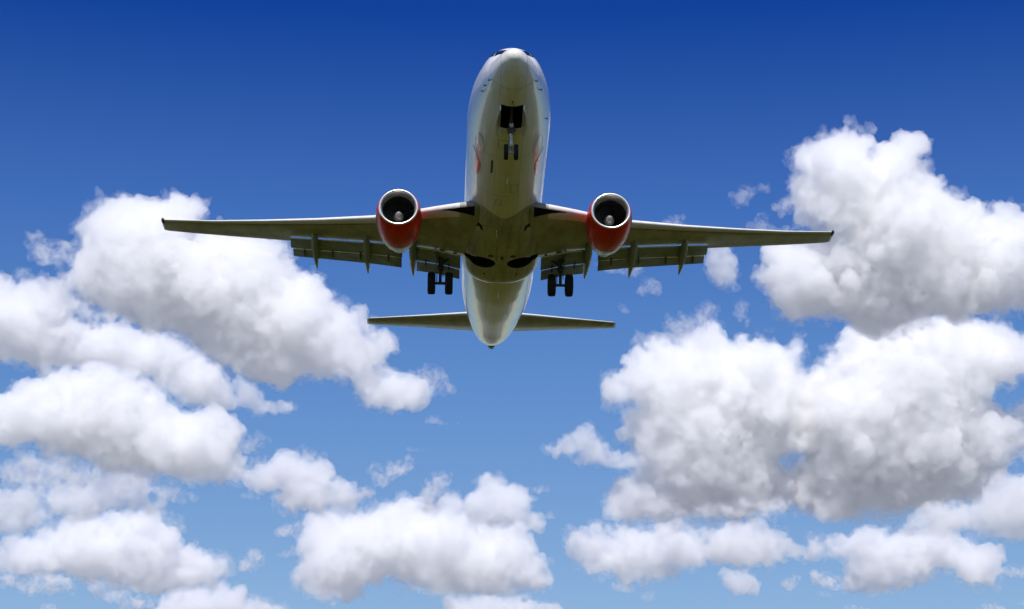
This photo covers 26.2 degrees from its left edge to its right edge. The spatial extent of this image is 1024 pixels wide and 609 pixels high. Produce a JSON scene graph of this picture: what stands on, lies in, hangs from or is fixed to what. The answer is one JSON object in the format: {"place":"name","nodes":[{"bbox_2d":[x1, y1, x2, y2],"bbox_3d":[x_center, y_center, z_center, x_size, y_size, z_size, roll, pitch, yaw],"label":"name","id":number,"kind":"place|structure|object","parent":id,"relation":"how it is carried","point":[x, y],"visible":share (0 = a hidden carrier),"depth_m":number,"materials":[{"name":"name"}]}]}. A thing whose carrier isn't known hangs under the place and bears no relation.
{"place":"outdoors","nodes":[
{"label":"outdoors","id":0,"kind":"place"},
{"bbox_2d":[161,48,833,348],"bbox_3d":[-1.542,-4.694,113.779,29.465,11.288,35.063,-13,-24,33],"label":"airliner","id":1,"kind":"object","parent":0,"point":[501,229],"visible":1,"depth_m":107.56,"materials":[{"name":"white paint"}]},
{"bbox_2d":[496,105,500,136],"bbox_3d":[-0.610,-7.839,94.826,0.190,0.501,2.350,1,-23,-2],"label":"nose gear door","id":2,"kind":"structure","parent":1,"relation":"in","point":[498,118],"depth_m":94.77,"materials":[{"name":"white paint"}]},
{"bbox_2d":[521,106,526,137],"bbox_3d":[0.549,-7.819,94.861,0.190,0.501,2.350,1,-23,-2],"label":"nose gear door","id":3,"kind":"structure","parent":1,"relation":"in","point":[524,123],"depth_m":94.84,"materials":[{"name":"white paint"}]},
{"bbox_2d":[0,0,1023,608],"label":"sky","id":4,"kind":"structure","parent":0,"point":[188,420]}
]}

